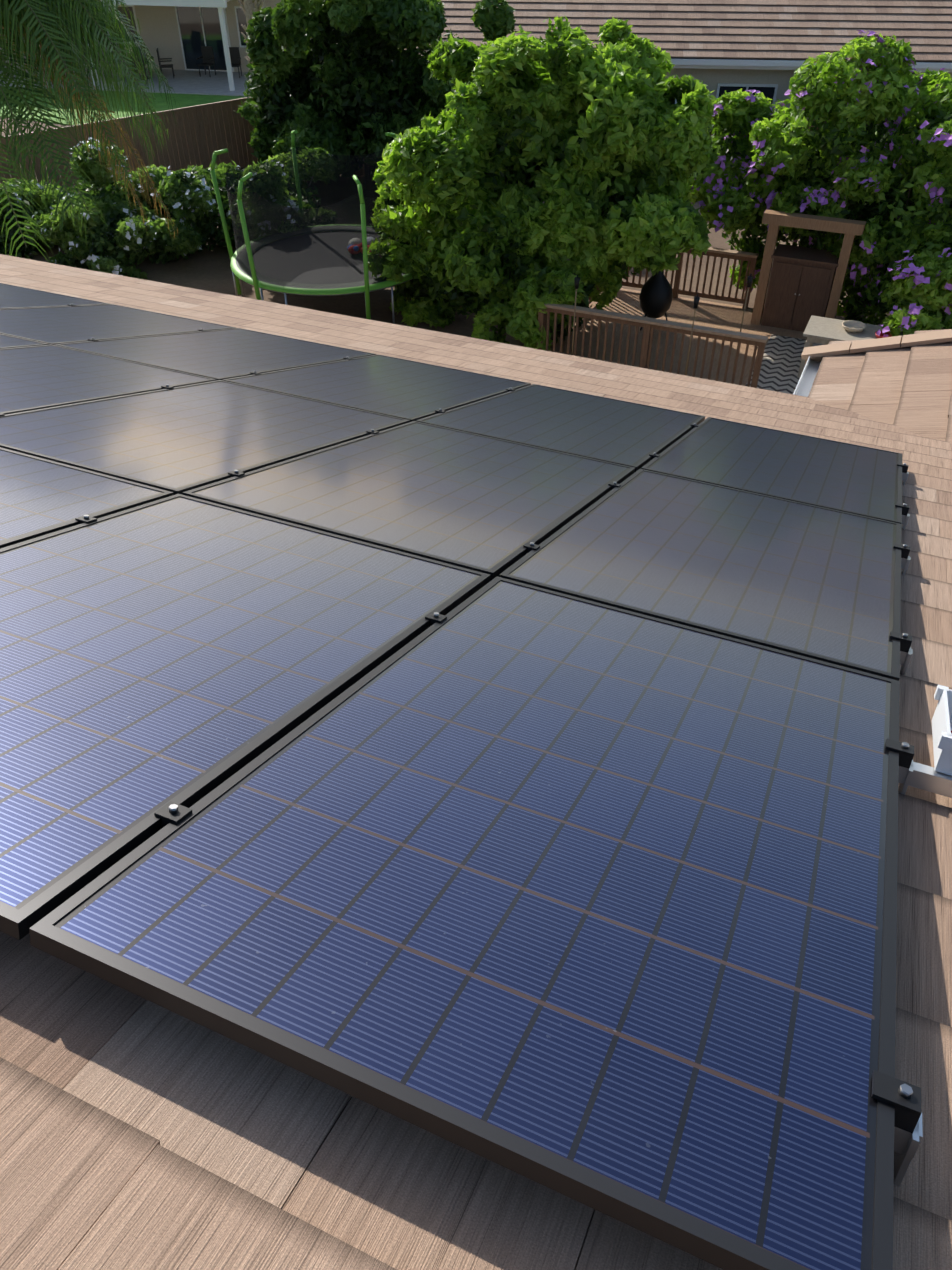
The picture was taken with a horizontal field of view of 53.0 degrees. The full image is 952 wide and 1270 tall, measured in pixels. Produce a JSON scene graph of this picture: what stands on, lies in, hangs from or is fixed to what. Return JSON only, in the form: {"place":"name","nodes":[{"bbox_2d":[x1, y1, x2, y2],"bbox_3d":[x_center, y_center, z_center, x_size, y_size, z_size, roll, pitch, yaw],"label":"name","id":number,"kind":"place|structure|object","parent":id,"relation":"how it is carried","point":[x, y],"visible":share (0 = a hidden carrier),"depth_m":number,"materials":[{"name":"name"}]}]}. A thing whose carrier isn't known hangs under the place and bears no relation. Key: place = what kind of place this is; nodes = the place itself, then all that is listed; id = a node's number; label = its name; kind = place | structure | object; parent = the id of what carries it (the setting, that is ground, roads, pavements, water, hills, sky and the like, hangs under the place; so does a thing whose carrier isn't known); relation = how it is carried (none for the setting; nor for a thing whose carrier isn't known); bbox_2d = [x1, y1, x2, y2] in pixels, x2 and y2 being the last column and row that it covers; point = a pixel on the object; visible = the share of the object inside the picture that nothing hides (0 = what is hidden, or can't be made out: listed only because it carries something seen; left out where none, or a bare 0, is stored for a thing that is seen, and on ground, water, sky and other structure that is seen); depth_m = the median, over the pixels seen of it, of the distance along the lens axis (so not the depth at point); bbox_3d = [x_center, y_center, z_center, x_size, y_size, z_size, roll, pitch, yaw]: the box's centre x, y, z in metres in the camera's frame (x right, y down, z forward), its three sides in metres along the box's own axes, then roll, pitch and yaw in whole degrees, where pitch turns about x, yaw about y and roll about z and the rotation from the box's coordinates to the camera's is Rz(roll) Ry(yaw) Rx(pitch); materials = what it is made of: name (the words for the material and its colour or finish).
{"place":"outdoors","nodes":[
{"label":"outdoors","id":0,"kind":"place"},
{"bbox_2d":[0,86,246,124],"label":"neighbour lawn","id":1,"kind":"structure","parent":0,"point":[186,100],"depth_m":32.85,"materials":[{"name":"green plant"}]},
{"bbox_2d":[237,0,265,70],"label":"tree","id":2,"kind":"object","parent":1,"relation":"on","point":[248,7],"visible":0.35,"depth_m":29.20,"materials":[{"name":"brown plant"}]},
{"bbox_2d":[0,47,889,346],"bbox_3d":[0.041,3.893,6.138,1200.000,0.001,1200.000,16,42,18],"label":"ground","id":3,"kind":"structure","parent":0,"point":[206,269],"depth_m":19.50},
{"bbox_2d":[0,0,280,95],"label":"neighbour house","id":4,"kind":"structure","parent":3,"relation":"on","point":[180,33],"depth_m":36.33,"materials":[{"name":"beige paint"}]},
{"bbox_2d":[45,46,241,83],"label":"patio chairs","id":5,"kind":"object","parent":4,"relation":"on","point":[207,57],"visible":0.33,"depth_m":36.00,"materials":[{"name":"brown metal"}]},
{"bbox_2d":[0,137,328,278],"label":"shrubs","id":6,"kind":"object","parent":3,"relation":"on","point":[188,195],"depth_m":19.69,"materials":[{"name":"green plant"}]},
{"bbox_2d":[210,130,413,323],"bbox_3d":[-2.713,-7.534,17.780,4.036,2.711,4.149,16,42,18],"label":"trampoline","id":7,"kind":"object","parent":3,"relation":"on","point":[304,222],"visible":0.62,"depth_m":16.68,"materials":[{"name":"green metal"}]},
{"bbox_2d":[235,0,515,163],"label":"tree","id":8,"kind":"object","parent":3,"relation":"on","point":[308,48],"depth_m":22.11,"materials":[{"name":"green plant"}]},
{"bbox_2d":[0,97,903,211],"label":"fence","id":9,"kind":"object","parent":3,"relation":"on","point":[199,135],"visible":0.08,"depth_m":23.83,"materials":[{"name":"brown wood"}]},
{"bbox_2d":[373,16,718,350],"bbox_3d":[0.901,-7.659,16.346,5.823,4.840,5.422,-2,40,-2],"label":"tree","id":10,"kind":"object","parent":3,"relation":"on","point":[610,143],"depth_m":15.27,"materials":[{"name":"green plant"}]},
{"bbox_2d":[571,275,579,354],"bbox_3d":[1.572,-4.904,15.366,0.089,1.750,0.089,16,42,18],"label":"tiki torch","id":11,"kind":"object","parent":3,"relation":"on","point":[576,280],"visible":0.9,"depth_m":15.02,"materials":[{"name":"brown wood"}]},
{"bbox_2d":[548,288,806,385],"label":"deck","id":12,"kind":"structure","parent":3,"relation":"on","point":[708,314],"depth_m":16.99,"materials":[{"name":"brown wood"}]},
{"bbox_2d":[544,285,599,344],"bbox_3d":[1.848,-6.151,17.227,0.150,0.990,3.720,16,42,18],"label":"deck railing","id":13,"kind":"object","parent":12,"relation":"on","point":[564,317],"visible":0.02,"depth_m":16.48,"materials":[{"name":"brown wood"}]},
{"bbox_2d":[537,303,767,387],"bbox_3d":[2.719,-4.585,15.340,3.700,0.990,0.150,16,42,18],"label":"deck railing","id":14,"kind":"object","parent":12,"relation":"on","point":[649,325],"visible":0.67,"depth_m":15.16,"materials":[{"name":"brown wood"}]},
{"bbox_2d":[639,270,672,330],"bbox_3d":[3.210,-6.209,16.823,0.614,1.605,0.585,16,42,18],"label":"hanging egg chair","id":15,"kind":"object","parent":12,"relation":"on","point":[656,296],"visible":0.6,"depth_m":16.78,"materials":[{"name":"black wicker"}]},
{"bbox_2d":[621,246,758,308],"bbox_3d":[3.848,-6.906,18.137,2.820,0.990,0.150,16,42,18],"label":"deck railing","id":16,"kind":"object","parent":12,"relation":"on","point":[749,257],"visible":0.4,"depth_m":17.93,"materials":[{"name":"brown wood"}]},
{"bbox_2d":[733,274,752,369],"bbox_3d":[4.278,-5.000,15.364,0.089,1.600,0.089,16,42,18],"label":"tiki torch","id":17,"kind":"object","parent":12,"relation":"on","point":[749,280],"visible":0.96,"depth_m":15.06,"materials":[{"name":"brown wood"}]},
{"bbox_2d":[745,334,823,393],"bbox_3d":[5.610,-4.381,15.857,1.850,0.008,2.550,16,42,18],"label":"outdoor rug","id":18,"kind":"object","parent":12,"relation":"on","point":[780,365],"visible":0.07,"depth_m":16.05,"materials":[{"name":"grey fabric"}]},
{"bbox_2d":[797,315,906,377],"bbox_3d":[6.053,-4.579,15.443,1.500,0.850,0.840,16,42,18],"label":"table with bowls","id":19,"kind":"object","parent":18,"relation":"on","point":[822,330],"visible":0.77,"depth_m":15.24,"materials":[{"name":"beige stone"}]},
{"bbox_2d":[751,210,865,331],"bbox_3d":[5.783,-6.420,16.823,1.650,1.920,0.690,16,42,18],"label":"gate","id":20,"kind":"object","parent":12,"relation":"on","point":[802,285],"visible":0.92,"depth_m":16.63,"materials":[{"name":"brown wood"}]},
{"bbox_2d":[685,294,699,374],"bbox_3d":[3.289,-4.384,14.739,0.089,1.750,0.089,16,42,18],"label":"tiki torch","id":21,"kind":"object","parent":3,"relation":"on","point":[696,300],"visible":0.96,"depth_m":14.41,"materials":[{"name":"brown wood"}]},
{"bbox_2d":[708,71,841,145],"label":"flowers","id":22,"kind":"object","parent":3,"relation":"on","point":[835,72],"depth_m":23.70,"materials":[{"name":"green plant"}]},
{"bbox_2d":[641,59,951,128],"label":"neighbour house","id":23,"kind":"structure","parent":3,"relation":"on","point":[770,79],"depth_m":24.33,"materials":[{"name":"beige paint"}]},
{"bbox_2d":[429,0,951,61],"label":"neighbour roof","id":24,"kind":"structure","parent":23,"relation":"on","point":[769,29],"depth_m":24.40,"materials":[{"name":"tile"}]},
{"bbox_2d":[566,4,951,62],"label":"gutter","id":25,"kind":"object","parent":23,"relation":"on","point":[763,59],"depth_m":23.64,"materials":[{"name":"white metal"}]},
{"bbox_2d":[682,30,951,336],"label":"flowering shrub","id":26,"kind":"object","parent":3,"relation":"on","point":[874,102],"depth_m":15.72,"materials":[{"name":"green plant"}]},
{"bbox_3d":[-9.404,-8.770,16.695,0.386,6.000,0.386,16,42,18],"label":"palm trunk","id":27,"kind":"object","parent":3,"relation":"on","visible":0},
{"bbox_2d":[0,8,177,234],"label":"dry palm frond","id":28,"kind":"object","parent":27,"relation":"attached to","point":[95,121],"visible":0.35,"depth_m":16.95,"materials":[{"name":"brown plant"}]},
{"bbox_2d":[19,20,172,223],"bbox_3d":[-7.412,-9.383,16.738,3.347,4.150,0.408,-4,40,-5],"label":"dry palm rachis","id":29,"kind":"object","parent":28,"relation":"attached to","point":[128,145],"visible":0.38,"depth_m":17.28,"materials":[{"name":"brown"}]},
{"bbox_2d":[0,0,179,260],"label":"palm","id":30,"kind":"object","parent":27,"relation":"attached to","point":[76,23],"visible":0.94,"depth_m":14.97,"materials":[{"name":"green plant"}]},
{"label":"house walls","id":31,"kind":"object","parent":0,"visible":0},
{"bbox_3d":[-3.226,-1.533,4.884,24.000,3.251,11.497,16,42,18],"label":"roof underlay","id":32,"kind":"object","parent":31,"relation":"on","visible":0},
{"bbox_2d":[0,254,951,1269],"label":"roof","id":33,"kind":"structure","parent":32,"relation":"on","point":[136,1132],"depth_m":1.21,"materials":[{"name":"tile"}]},
{"bbox_2d":[0,303,922,1186],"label":"rails and clamps","id":34,"kind":"object","parent":33,"relation":"on","point":[902,1097],"visible":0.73,"depth_m":1.55,"materials":[{"name":"black metal"}]},
{"bbox_2d":[0,334,48,348],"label":"solar panel","id":35,"kind":"object","parent":34,"relation":"attached to","point":[7,341],"visible":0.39,"depth_m":5.32,"materials":[{"name":"grey"}]},
{"bbox_2d":[0,283,109,308],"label":"solar panel","id":36,"kind":"object","parent":34,"relation":"attached to","point":[12,296],"visible":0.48,"depth_m":7.06,"materials":[{"name":"grey"}]},
{"bbox_2d":[0,447,173,548],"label":"solar panel","id":37,"kind":"object","parent":34,"relation":"attached to","point":[39,496],"visible":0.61,"depth_m":3.01,"materials":[{"name":"grey"}]},
{"bbox_2d":[0,344,216,414],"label":"solar panel","id":38,"kind":"object","parent":34,"relation":"attached to","point":[39,377],"visible":0.77,"depth_m":4.69,"materials":[{"name":"grey"}]},
{"bbox_2d":[0,304,235,344],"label":"solar panel","id":39,"kind":"object","parent":34,"relation":"attached to","point":[61,324],"visible":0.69,"depth_m":6.29,"materials":[{"name":"grey"}]},
{"bbox_2d":[0,380,409,494],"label":"solar panel","id":40,"kind":"object","parent":34,"relation":"attached to","point":[178,440],"visible":0.83,"depth_m":3.91,"materials":[{"name":"grey"}]},
{"bbox_2d":[54,328,375,379],"bbox_3d":[-1.532,-1.765,5.954,1.118,0.541,1.661,16,42,18],"label":"solar panel","id":41,"kind":"object","parent":34,"relation":"attached to","point":[221,354],"visible":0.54,"depth_m":5.81,"materials":[{"name":"grey"}]},
{"bbox_2d":[0,494,489,939],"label":"solar panel","id":42,"kind":"object","parent":34,"relation":"attached to","point":[182,650],"visible":0.88,"depth_m":2.10,"materials":[{"name":"blue"}]},
{"bbox_2d":[222,354,530,421],"bbox_3d":[-0.492,-1.471,5.599,1.118,0.541,1.661,16,42,18],"label":"solar panel","id":43,"kind":"object","parent":34,"relation":"attached to","point":[410,390],"visible":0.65,"depth_m":5.44,"materials":[{"name":"grey"}]},
{"bbox_2d":[182,421,634,580],"bbox_3d":[-0.128,-0.599,3.738,1.118,0.541,1.661,16,42,18],"label":"solar panel","id":44,"kind":"object","parent":34,"relation":"attached to","point":[491,506],"visible":0.81,"depth_m":3.50,"materials":[{"name":"grey"}]},
{"bbox_2d":[29,577,899,1269],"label":"solar panel","id":45,"kind":"object","parent":34,"relation":"attached to","point":[589,903],"visible":1,"depth_m":1.44,"materials":[{"name":"blue"}]},
{"bbox_2d":[416,384,704,471],"bbox_3d":[0.549,-1.176,5.245,1.118,0.541,1.661,16,42,18],"label":"solar panel","id":46,"kind":"object","parent":34,"relation":"attached to","point":[626,433],"visible":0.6,"depth_m":5.08,"materials":[{"name":"grey"}]},
{"bbox_2d":[499,469,901,680],"bbox_3d":[0.912,-0.305,3.383,1.118,0.541,1.661,16,42,18],"label":"solar panel","id":47,"kind":"object","parent":34,"relation":"attached to","point":[812,581],"visible":0.79,"depth_m":3.13,"materials":[{"name":"grey"}]},
{"bbox_2d":[641,417,901,523],"bbox_3d":[1.589,-0.882,4.891,1.118,0.541,1.661,16,42,18],"label":"solar panel","id":48,"kind":"object","parent":34,"relation":"attached to","point":[841,476],"visible":0.79,"depth_m":4.71,"materials":[{"name":"grey"}]},
{"bbox_2d":[910,685,951,797],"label":"roof vent","id":49,"kind":"object","parent":33,"relation":"on","point":[937,778],"visible":0.96,"depth_m":2.08,"materials":[{"name":"white metal"}]},
{"bbox_2d":[801,329,951,364],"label":"wing rake tiles","id":50,"kind":"object","parent":32,"relation":"on","point":[816,353],"visible":0.65,"depth_m":8.27,"materials":[{"name":"beige tile"}]},
{"bbox_2d":[808,329,951,443],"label":"roof wing","id":51,"kind":"structure","parent":32,"relation":"on","point":[909,388],"depth_m":7.64,"materials":[{"name":"beige tile"}]},
{"bbox_2d":[793,356,820,396],"bbox_3d":[2.891,-2.233,8.286,0.125,0.112,1.080,16,42,18],"label":"wing gutter","id":52,"kind":"object","parent":51,"relation":"attached to","point":[806,380],"visible":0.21,"depth_m":8.35,"materials":[{"name":"white metal"}]}
]}

